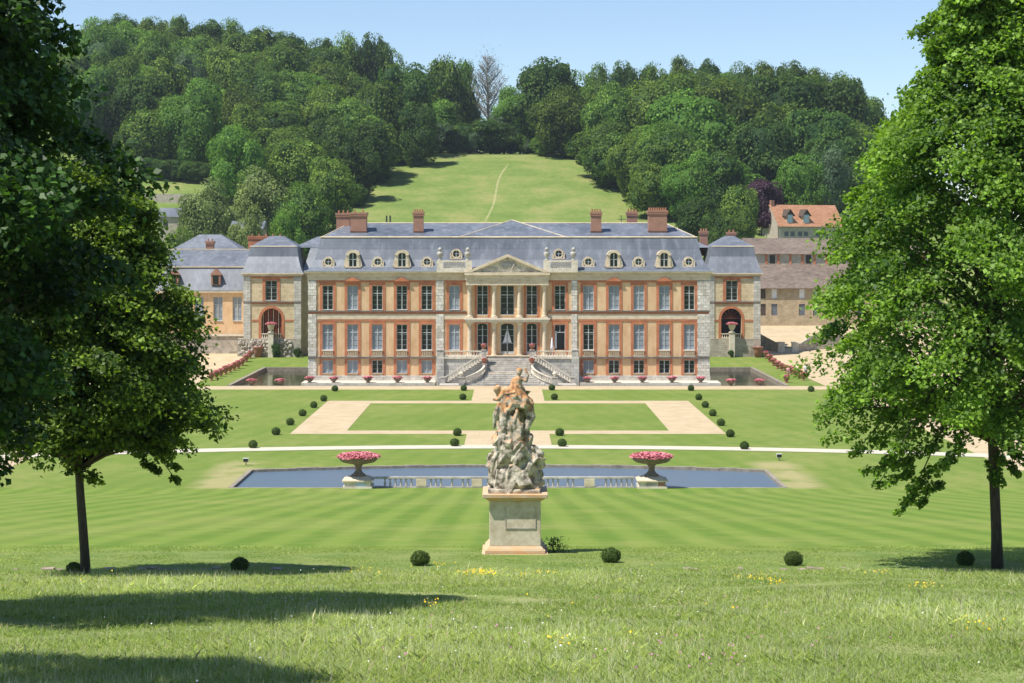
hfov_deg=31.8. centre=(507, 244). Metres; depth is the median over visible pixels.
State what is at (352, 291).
window
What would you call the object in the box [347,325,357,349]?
window
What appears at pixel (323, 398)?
box ball
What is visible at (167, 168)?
bush
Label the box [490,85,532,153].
tree
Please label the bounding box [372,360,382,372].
window
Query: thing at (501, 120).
tree
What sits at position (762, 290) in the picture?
window
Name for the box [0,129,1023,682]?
ground
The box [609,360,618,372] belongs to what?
window
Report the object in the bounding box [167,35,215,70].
tree
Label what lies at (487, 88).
bare tree
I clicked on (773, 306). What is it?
window
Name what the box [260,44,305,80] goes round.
tree
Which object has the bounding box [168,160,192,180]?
bush
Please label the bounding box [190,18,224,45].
tree
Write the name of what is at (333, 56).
tree
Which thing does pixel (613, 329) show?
window
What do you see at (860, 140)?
tree
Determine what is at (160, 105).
tree
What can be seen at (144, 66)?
tree
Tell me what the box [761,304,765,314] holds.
window
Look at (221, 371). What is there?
flower pot
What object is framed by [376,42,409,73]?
tree
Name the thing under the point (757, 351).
planter tub
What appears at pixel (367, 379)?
flower urn
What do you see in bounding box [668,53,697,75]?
tree
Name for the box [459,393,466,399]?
box ball
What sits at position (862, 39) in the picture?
sky
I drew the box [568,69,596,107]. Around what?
tree
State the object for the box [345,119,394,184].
tree
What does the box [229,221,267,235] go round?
cottage
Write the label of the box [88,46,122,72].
tree
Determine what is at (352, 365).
window
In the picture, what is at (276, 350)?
shrub
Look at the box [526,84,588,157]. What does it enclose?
tree
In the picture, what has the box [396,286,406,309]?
window
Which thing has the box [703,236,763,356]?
pavilion
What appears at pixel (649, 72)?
tree
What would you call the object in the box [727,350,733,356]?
shrub
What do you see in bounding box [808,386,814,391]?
box ball
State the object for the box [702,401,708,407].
box ball
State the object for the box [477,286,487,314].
window
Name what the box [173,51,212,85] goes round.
tree
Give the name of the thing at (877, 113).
tree
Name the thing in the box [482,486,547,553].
statue pedestal
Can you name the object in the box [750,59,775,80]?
tree
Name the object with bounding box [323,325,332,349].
window
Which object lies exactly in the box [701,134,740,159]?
tree
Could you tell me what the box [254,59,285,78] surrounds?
tree
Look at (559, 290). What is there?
window
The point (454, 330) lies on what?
window
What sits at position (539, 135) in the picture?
tree
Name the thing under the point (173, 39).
tree
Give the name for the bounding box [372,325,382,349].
window
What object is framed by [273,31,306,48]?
tree
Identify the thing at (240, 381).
moat wall
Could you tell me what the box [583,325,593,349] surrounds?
window
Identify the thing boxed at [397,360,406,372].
window
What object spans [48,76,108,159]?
tree
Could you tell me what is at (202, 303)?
window
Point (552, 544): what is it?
weed clump
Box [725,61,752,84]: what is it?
tree
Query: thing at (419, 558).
box ball
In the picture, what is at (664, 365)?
window
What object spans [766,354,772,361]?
flower pot
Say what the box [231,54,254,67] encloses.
tree
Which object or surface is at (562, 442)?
box ball
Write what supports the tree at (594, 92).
on the ground at (822, 501)
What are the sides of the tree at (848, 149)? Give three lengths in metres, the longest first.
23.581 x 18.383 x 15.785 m
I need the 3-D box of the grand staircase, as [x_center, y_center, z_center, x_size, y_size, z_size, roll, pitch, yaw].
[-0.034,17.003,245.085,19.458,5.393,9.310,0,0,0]
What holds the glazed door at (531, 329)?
in the chateau
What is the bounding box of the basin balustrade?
[375,476,633,487]
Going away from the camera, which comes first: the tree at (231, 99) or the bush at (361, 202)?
the bush at (361, 202)
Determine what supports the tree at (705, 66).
on the ground at (822, 501)
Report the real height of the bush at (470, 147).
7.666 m
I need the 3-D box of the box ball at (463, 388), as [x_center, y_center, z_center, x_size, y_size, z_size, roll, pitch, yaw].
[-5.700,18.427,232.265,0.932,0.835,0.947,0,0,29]
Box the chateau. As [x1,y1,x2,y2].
[304,208,713,383]
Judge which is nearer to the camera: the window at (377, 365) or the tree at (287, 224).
the window at (377, 365)
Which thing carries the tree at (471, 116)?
on the ground at (822, 501)
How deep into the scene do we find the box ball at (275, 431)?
178.05 m
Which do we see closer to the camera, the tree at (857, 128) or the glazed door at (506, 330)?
the glazed door at (506, 330)
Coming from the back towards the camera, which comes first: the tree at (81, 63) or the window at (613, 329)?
the tree at (81, 63)
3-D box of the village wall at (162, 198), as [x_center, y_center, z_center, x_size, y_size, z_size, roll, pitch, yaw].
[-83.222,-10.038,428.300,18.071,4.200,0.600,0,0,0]
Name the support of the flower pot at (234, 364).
on the ground at (822, 501)
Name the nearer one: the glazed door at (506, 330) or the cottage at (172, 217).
the glazed door at (506, 330)
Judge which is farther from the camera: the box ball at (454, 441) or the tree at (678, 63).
the tree at (678, 63)
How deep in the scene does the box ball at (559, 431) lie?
177.18 m
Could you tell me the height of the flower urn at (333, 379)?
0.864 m
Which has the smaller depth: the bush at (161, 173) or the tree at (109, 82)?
the bush at (161, 173)
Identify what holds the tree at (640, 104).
on the ground at (822, 501)
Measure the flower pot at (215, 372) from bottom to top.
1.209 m
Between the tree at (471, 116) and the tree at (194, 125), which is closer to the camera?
the tree at (194, 125)
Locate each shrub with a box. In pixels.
[271,343,280,356]
[293,347,302,356]
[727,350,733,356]
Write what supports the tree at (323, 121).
on the ground at (822, 501)
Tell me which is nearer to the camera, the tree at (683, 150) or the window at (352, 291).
the window at (352, 291)
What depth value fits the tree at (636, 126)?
473.56 m
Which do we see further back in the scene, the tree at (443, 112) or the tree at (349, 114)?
the tree at (443, 112)
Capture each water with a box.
[237,467,778,486]
[239,371,776,385]
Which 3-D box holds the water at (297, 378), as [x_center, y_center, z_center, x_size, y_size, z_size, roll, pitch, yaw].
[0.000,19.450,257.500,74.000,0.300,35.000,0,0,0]
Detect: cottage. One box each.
[158,208,183,247]
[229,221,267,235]
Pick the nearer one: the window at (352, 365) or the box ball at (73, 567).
the box ball at (73, 567)
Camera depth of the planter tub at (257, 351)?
286.66 m
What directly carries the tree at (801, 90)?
on the ground at (822, 501)
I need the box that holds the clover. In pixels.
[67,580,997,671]
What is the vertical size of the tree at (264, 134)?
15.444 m
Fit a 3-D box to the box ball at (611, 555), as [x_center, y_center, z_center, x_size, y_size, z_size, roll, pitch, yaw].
[2.808,8.446,49.002,0.580,0.460,0.571,0,0,-20]
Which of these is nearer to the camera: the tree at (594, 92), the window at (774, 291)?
the window at (774, 291)
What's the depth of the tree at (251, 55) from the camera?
573.39 m
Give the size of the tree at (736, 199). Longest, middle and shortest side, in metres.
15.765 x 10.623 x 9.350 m
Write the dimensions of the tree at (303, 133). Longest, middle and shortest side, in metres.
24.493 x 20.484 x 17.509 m
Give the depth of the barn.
331.84 m
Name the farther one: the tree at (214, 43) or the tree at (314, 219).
the tree at (214, 43)
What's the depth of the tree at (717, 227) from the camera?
377.88 m
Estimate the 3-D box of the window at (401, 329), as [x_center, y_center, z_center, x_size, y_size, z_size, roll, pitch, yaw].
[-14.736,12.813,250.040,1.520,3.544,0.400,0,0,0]
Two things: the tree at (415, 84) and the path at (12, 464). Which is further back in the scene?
the tree at (415, 84)
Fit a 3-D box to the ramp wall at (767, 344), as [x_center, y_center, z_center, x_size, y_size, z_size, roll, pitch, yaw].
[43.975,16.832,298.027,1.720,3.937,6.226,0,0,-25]
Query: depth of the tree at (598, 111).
493.46 m
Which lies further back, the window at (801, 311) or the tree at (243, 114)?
the tree at (243, 114)
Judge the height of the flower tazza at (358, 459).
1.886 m
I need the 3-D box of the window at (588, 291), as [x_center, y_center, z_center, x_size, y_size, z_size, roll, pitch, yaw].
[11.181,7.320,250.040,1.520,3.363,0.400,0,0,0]
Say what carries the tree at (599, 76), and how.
on the ground at (822, 501)
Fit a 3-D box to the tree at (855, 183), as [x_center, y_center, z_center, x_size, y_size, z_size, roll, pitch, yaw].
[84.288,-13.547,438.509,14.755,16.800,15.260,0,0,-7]
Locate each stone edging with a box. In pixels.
[12,566,350,569]
[683,566,851,569]
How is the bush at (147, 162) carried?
on the ground at (822, 501)
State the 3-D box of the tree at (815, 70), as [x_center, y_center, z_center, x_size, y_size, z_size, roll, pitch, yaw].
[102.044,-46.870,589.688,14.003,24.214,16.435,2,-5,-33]
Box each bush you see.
[138,157,159,171]
[150,160,168,178]
[154,159,178,179]
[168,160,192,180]
[177,161,194,181]
[185,161,209,182]
[196,162,214,182]
[346,183,367,206]
[440,130,469,153]
[462,132,480,153]
[502,142,516,153]
[515,137,530,153]
[522,139,537,153]
[528,135,557,155]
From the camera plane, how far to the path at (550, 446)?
166.03 m
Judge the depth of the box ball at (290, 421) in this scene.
187.64 m
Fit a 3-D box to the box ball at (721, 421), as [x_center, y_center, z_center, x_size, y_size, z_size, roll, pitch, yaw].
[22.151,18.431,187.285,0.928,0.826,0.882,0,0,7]
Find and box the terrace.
[301,381,720,385]
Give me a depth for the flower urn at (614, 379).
245.71 m
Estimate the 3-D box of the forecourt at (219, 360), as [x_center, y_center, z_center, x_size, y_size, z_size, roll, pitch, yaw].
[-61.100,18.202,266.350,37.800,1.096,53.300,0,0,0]
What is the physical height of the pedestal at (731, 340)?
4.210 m
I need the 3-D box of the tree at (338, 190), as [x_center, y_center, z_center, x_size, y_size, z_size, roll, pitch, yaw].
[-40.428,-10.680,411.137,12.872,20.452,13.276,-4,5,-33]
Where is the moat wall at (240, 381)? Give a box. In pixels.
[227,367,788,385]
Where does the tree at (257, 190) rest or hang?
on the ground at (822, 501)
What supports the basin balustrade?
on the basin wall at (247, 473)
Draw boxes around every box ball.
[66,562,79,572]
[230,556,249,571]
[248,440,257,447]
[271,427,280,434]
[286,418,294,424]
[298,409,306,415]
[310,401,316,407]
[320,395,327,400]
[331,385,338,390]
[410,550,430,565]
[450,438,458,445]
[453,428,461,435]
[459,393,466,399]
[460,385,466,390]
[548,384,554,389]
[551,393,557,399]
[555,428,563,435]
[557,438,566,446]
[600,547,620,562]
[688,385,693,390]
[695,393,701,399]
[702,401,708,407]
[709,409,716,415]
[717,418,724,425]
[726,429,734,436]
[740,441,748,448]
[784,551,802,565]
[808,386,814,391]
[956,550,975,565]
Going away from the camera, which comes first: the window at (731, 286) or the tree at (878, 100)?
the window at (731, 286)
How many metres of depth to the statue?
51.84 m
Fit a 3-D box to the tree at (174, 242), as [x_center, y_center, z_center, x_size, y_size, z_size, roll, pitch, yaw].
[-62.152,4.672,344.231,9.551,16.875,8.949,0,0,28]
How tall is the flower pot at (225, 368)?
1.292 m
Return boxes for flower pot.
[213,370,219,377]
[218,368,223,375]
[222,365,228,373]
[227,364,232,371]
[231,362,236,369]
[235,360,241,368]
[243,354,249,361]
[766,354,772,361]
[775,360,780,368]
[783,374,789,382]
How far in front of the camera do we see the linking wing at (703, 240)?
299.00 m
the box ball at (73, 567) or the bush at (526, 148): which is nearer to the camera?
the box ball at (73, 567)
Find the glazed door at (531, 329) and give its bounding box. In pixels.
[526,324,536,353]
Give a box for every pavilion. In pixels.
[237,236,305,356]
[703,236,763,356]
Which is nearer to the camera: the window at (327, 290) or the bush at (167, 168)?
the window at (327, 290)
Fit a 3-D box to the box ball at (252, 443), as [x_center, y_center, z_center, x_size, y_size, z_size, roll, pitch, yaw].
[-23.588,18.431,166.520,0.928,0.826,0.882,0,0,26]
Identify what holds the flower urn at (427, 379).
on the terrace
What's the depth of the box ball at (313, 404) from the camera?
207.62 m
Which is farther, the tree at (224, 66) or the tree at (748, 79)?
the tree at (748, 79)
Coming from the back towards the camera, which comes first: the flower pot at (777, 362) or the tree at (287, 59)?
the tree at (287, 59)
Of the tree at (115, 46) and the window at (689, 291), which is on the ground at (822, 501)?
the tree at (115, 46)
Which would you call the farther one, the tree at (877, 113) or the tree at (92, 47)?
the tree at (92, 47)
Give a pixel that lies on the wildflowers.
(630, 631)
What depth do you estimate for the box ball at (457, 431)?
177.20 m
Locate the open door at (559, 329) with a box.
[555,325,564,349]
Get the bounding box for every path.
[0,445,1022,457]
[1,450,29,470]
[197,386,937,389]
[290,389,725,444]
[873,398,1023,470]
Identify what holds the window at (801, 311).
in the barn
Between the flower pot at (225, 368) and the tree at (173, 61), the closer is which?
the flower pot at (225, 368)
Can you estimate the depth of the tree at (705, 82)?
548.78 m
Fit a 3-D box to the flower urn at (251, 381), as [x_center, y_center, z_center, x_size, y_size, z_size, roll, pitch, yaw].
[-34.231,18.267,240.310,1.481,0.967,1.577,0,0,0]
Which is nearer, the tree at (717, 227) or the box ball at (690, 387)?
the box ball at (690, 387)
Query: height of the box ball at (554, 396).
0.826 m
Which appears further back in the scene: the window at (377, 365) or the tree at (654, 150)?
the tree at (654, 150)
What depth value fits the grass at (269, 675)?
25.70 m
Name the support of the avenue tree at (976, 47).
on the ground at (822, 501)
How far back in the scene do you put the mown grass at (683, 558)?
50.80 m
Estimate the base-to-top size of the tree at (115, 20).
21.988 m
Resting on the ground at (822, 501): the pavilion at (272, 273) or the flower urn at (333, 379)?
the pavilion at (272, 273)
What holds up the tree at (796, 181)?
on the ground at (822, 501)
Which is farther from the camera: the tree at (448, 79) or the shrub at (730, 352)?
the tree at (448, 79)
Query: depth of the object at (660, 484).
138.20 m
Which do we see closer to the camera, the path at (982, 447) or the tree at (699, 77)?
the path at (982, 447)
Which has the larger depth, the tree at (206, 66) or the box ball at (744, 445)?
the tree at (206, 66)
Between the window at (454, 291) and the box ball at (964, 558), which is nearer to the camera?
the box ball at (964, 558)
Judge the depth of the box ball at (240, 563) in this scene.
45.86 m
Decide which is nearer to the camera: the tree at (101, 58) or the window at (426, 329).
the window at (426, 329)
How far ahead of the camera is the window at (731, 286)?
288.24 m
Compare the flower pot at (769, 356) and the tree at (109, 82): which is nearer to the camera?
the flower pot at (769, 356)
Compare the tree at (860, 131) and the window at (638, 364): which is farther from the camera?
the tree at (860, 131)
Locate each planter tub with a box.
[253,347,262,356]
[753,347,762,356]
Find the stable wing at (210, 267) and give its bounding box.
[152,235,248,353]
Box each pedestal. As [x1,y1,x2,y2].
[267,332,273,356]
[342,475,374,488]
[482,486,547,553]
[635,475,667,488]
[728,332,734,356]
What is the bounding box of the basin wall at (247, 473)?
[228,464,787,487]
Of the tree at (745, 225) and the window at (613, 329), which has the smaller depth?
the window at (613, 329)
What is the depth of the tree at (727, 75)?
569.76 m
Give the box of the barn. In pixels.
[741,238,934,325]
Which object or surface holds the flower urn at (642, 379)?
on the terrace
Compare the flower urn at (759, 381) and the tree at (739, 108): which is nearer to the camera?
the flower urn at (759, 381)
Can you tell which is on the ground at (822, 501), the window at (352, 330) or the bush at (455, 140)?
the bush at (455, 140)
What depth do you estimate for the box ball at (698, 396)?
218.21 m
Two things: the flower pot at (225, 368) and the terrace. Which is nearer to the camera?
the terrace
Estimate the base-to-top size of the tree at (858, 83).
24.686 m
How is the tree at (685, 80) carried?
on the ground at (822, 501)
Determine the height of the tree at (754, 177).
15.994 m
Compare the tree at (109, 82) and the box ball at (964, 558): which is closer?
the box ball at (964, 558)
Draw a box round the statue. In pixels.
[486,367,545,493]
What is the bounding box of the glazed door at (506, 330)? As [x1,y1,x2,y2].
[500,324,513,353]
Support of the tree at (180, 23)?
on the ground at (822, 501)
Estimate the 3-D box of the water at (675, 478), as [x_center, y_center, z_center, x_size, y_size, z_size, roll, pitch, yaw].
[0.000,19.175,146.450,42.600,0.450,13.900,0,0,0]
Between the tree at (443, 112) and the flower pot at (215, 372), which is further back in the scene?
the tree at (443, 112)
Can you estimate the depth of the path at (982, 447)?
169.43 m
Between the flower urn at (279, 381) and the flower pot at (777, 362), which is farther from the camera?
the flower pot at (777, 362)
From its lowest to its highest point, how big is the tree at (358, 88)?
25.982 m
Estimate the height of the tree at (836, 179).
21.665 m
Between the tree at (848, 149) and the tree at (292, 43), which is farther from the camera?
the tree at (292, 43)
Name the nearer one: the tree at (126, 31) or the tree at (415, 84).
the tree at (415, 84)
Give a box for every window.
[195,297,203,317]
[214,297,222,320]
[233,297,241,320]
[266,281,276,299]
[322,286,332,309]
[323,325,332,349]
[323,360,332,372]
[347,286,357,309]
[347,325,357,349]
[347,360,357,372]
[372,286,382,309]
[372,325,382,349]
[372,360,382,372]
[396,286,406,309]
[397,325,406,349]
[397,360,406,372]
[421,286,431,309]
[422,325,431,349]
[422,360,431,372]
[449,286,459,309]
[449,325,459,349]
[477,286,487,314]
[500,286,513,314]
[526,286,536,314]
[554,286,564,309]
[583,286,593,309]
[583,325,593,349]
[583,360,593,372]
[609,286,619,309]
[609,325,618,349]
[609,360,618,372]
[633,286,643,309]
[634,325,643,349]
[634,360,643,372]
[659,286,669,309]
[659,325,669,349]
[659,360,669,372]
[684,286,694,309]
[684,325,694,349]
[684,360,694,372]
[726,281,736,299]
[761,289,764,297]
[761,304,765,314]
[771,304,776,314]
[772,289,776,297]
[799,289,804,297]
[799,304,804,314]
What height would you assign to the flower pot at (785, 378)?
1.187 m
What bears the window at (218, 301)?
in the stable wing at (210, 267)
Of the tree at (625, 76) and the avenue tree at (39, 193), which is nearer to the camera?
the avenue tree at (39, 193)
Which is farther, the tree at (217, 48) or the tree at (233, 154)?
the tree at (217, 48)
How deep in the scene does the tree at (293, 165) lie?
432.66 m
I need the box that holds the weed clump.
[541,536,568,552]
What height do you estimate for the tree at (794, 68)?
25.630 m
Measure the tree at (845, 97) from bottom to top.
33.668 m
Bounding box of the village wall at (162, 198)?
[145,194,195,202]
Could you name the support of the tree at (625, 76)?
on the ground at (822, 501)
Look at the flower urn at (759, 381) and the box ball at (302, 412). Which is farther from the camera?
the flower urn at (759, 381)
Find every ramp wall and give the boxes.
[761,334,784,351]
[791,335,846,351]
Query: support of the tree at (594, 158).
on the ground at (822, 501)
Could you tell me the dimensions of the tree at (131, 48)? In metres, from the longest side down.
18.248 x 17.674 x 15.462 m
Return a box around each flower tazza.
[336,451,380,476]
[629,451,672,476]
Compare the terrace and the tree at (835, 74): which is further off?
the tree at (835, 74)
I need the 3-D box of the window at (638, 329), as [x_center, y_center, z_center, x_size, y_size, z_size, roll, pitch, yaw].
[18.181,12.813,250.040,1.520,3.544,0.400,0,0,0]
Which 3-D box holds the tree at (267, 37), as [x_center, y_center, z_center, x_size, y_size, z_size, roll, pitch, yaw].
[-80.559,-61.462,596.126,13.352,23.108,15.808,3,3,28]
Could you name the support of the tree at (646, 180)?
on the ground at (822, 501)
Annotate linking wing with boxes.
[247,234,320,354]
[698,229,736,255]
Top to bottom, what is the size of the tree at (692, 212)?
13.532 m
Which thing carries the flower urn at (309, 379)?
on the terrace
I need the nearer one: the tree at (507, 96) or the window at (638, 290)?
the window at (638, 290)
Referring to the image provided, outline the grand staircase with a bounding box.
[437,349,578,385]
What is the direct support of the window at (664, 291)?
in the chateau
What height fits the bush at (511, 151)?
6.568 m
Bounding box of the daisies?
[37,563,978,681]
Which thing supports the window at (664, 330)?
in the chateau
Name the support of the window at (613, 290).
in the chateau
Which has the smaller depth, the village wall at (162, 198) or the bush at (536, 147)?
the village wall at (162, 198)
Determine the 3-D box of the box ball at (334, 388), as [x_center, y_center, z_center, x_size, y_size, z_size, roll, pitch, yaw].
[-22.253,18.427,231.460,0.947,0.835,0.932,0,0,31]
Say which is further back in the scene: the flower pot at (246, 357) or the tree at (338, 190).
the tree at (338, 190)
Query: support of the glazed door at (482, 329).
in the chateau
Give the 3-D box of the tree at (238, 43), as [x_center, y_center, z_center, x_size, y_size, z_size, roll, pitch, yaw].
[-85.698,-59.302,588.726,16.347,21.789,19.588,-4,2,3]
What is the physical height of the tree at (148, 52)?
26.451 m
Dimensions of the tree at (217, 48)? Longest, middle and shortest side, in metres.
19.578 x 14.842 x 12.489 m
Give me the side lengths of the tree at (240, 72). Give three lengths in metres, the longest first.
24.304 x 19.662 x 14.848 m
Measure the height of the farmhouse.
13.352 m
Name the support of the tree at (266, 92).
on the ground at (822, 501)
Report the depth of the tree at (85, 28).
594.55 m
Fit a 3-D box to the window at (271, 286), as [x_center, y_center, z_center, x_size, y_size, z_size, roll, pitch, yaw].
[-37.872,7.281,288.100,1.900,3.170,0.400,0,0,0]
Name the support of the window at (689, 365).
in the chateau
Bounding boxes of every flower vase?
[265,322,276,331]
[726,322,737,331]
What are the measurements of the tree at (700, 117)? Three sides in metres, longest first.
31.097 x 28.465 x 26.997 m
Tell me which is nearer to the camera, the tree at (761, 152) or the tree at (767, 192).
the tree at (767, 192)
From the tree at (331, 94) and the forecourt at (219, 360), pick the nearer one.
the forecourt at (219, 360)
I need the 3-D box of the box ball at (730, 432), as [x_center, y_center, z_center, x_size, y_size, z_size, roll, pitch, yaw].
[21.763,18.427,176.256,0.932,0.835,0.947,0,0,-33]
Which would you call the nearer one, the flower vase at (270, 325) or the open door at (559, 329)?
the open door at (559, 329)
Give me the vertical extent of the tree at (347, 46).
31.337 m
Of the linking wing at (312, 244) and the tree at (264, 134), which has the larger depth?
the tree at (264, 134)
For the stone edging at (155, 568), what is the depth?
46.79 m
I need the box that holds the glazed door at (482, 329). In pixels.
[477,324,487,353]
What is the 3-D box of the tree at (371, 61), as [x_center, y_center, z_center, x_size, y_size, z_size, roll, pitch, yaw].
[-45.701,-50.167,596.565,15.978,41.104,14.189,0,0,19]
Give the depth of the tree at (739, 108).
474.13 m
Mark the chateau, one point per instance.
(628, 299)
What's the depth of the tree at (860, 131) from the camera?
461.08 m
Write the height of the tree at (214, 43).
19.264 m
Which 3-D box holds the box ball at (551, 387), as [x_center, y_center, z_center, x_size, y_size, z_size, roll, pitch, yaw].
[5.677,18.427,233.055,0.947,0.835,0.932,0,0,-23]
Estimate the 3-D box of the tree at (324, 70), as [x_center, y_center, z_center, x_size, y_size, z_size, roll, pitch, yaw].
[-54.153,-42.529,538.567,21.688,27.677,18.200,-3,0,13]
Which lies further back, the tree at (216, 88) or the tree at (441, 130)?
the tree at (441, 130)
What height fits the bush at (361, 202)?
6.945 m
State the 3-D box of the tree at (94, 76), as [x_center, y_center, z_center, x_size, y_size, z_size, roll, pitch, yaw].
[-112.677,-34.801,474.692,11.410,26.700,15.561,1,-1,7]
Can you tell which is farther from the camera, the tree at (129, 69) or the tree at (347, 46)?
the tree at (347, 46)
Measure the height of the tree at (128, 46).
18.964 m
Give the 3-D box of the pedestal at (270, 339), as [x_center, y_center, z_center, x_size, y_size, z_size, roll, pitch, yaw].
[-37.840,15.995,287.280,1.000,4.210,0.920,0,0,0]
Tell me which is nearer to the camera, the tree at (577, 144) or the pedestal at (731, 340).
the pedestal at (731, 340)
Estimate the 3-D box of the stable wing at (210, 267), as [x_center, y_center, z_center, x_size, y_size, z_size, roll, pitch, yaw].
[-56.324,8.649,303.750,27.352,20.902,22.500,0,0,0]
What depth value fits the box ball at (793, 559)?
47.95 m
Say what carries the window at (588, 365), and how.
in the chateau
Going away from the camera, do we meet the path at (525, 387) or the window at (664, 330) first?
the path at (525, 387)
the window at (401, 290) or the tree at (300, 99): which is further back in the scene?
the tree at (300, 99)
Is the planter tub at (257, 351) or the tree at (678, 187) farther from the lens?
the tree at (678, 187)
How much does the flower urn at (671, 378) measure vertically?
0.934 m
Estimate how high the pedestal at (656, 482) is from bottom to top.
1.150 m
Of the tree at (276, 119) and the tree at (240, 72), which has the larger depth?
the tree at (240, 72)
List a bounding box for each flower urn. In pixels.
[246,378,256,385]
[274,378,285,385]
[305,376,314,382]
[329,376,338,382]
[362,375,373,382]
[392,376,402,382]
[422,376,432,382]
[582,376,591,382]
[610,376,619,382]
[637,376,647,382]
[666,376,677,382]
[696,376,705,382]
[725,378,736,385]
[754,378,764,385]
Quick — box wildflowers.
[80,562,1003,643]
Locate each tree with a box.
[0,0,179,486]
[0,160,240,574]
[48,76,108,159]
[49,52,98,101]
[59,16,133,59]
[69,64,104,117]
[75,18,110,37]
[79,31,129,66]
[80,64,121,136]
[81,42,109,62]
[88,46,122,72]
[100,12,137,33]
[103,54,141,127]
[107,72,167,123]
[110,108,175,164]
[114,20,159,54]
[121,41,132,54]
[127,45,136,54]
[130,28,175,72]
[134,15,168,35]
[138,63,155,73]
[139,56,196,97]
[149,96,187,159]
[157,78,225,163]
[159,25,190,43]
[164,32,184,52]
[164,225,193,248]
[165,14,196,37]
[165,55,209,71]
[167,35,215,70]
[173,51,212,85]
[174,177,235,239]
[185,34,220,47]
[188,77,228,102]
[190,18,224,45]
[194,63,213,79]
[205,44,253,93]
[205,122,268,204]
[207,40,232,56]
[216,81,263,139]
[217,16,246,50]
[223,30,267,60]
[225,101,271,142]
[226,204,264,248]
[230,61,282,92]
[230,165,292,235]
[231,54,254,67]
[235,69,284,109]
[241,49,265,60]
[245,25,278,48]
[245,50,267,68]
[247,128,294,178]
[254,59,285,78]
[255,107,302,132]
[258,99,307,130]
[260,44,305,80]
[263,37,310,70]
[263,125,329,186]
[265,180,330,258]
[267,137,326,197]
[267,200,306,254]
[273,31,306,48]
[277,69,319,98]
[279,93,314,127]
[292,71,330,97]
[299,46,349,75]
[299,83,356,131]
[301,59,357,100]
[305,37,335,51]
[306,112,342,138]
[308,114,350,168]
[308,155,362,231]
[323,96,382,131]
[330,30,365,80]
[332,140,380,199]
[333,69,367,88]
[343,75,372,101]
[345,117,405,169]
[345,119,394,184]
[352,79,401,146]
[355,31,390,85]
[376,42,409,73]
[378,62,438,122]
[397,101,439,166]
[426,53,475,151]
[432,98,458,151]
[433,122,454,153]
[452,118,520,153]
[456,56,482,125]
[464,44,509,152]
[486,113,529,153]
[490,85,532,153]
[506,56,579,141]
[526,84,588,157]
[531,121,565,154]
[565,119,636,176]
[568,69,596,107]
[578,130,635,188]
[579,80,632,135]
[584,61,610,96]
[586,82,614,104]
[604,60,640,95]
[605,130,650,199]
[614,78,669,133]
[622,125,650,141]
[625,161,670,214]
[627,120,694,188]
[632,86,739,147]
[638,60,668,92]
[640,69,700,125]
[656,150,719,220]
[660,132,718,170]
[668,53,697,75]
[674,196,720,237]
[687,76,788,143]
[688,150,750,216]
[691,70,722,86]
[692,58,721,77]
[697,72,732,92]
[697,207,737,244]
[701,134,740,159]
[719,71,740,95]
[720,184,759,232]
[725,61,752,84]
[727,113,798,182]
[731,207,755,238]
[737,160,767,186]
[738,73,767,95]
[743,70,836,121]
[745,178,783,234]
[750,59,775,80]
[765,101,814,127]
[771,153,829,204]
[775,59,808,83]
[781,0,1023,568]
[783,105,859,160]
[798,126,860,207]
[804,72,873,132]
[806,145,853,212]
[807,66,830,82]
[823,78,883,105]
[829,70,853,82]
[838,156,880,210]
[844,78,868,103]
[847,119,871,135]
[848,120,879,160]
[848,133,912,195]
[862,95,886,131]
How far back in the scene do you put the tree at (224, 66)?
522.45 m
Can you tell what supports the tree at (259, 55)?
on the ground at (822, 501)
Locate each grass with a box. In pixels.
[0,545,1023,570]
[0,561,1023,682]
[0,566,1023,682]
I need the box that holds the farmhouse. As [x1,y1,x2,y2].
[761,200,842,237]
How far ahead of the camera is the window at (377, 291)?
250.18 m
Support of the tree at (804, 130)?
on the ground at (822, 501)
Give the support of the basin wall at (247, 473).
on the ground at (822, 501)
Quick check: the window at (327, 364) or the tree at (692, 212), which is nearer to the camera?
the window at (327, 364)
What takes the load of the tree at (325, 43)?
on the ground at (822, 501)
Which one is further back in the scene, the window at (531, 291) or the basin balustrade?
the window at (531, 291)
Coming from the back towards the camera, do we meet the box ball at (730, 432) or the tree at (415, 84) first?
the tree at (415, 84)
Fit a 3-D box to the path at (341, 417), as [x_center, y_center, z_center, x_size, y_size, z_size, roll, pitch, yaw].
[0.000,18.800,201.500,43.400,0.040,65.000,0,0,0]
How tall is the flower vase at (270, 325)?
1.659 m
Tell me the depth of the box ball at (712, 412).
197.63 m
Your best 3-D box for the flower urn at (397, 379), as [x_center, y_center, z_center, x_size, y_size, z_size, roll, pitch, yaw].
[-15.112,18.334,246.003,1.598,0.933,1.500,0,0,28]
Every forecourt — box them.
[89,354,242,383]
[761,326,1023,385]
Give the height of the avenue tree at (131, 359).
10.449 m
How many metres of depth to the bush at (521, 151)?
544.22 m
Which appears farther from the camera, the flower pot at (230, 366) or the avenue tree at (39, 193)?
the flower pot at (230, 366)
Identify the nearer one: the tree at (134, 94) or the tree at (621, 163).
the tree at (621, 163)
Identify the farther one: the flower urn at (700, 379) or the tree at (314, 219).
the tree at (314, 219)
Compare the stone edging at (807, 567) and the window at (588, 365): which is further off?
the window at (588, 365)
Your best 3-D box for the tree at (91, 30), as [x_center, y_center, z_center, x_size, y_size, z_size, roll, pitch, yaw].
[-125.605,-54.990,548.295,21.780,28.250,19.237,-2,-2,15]
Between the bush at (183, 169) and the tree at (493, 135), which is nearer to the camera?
the bush at (183, 169)

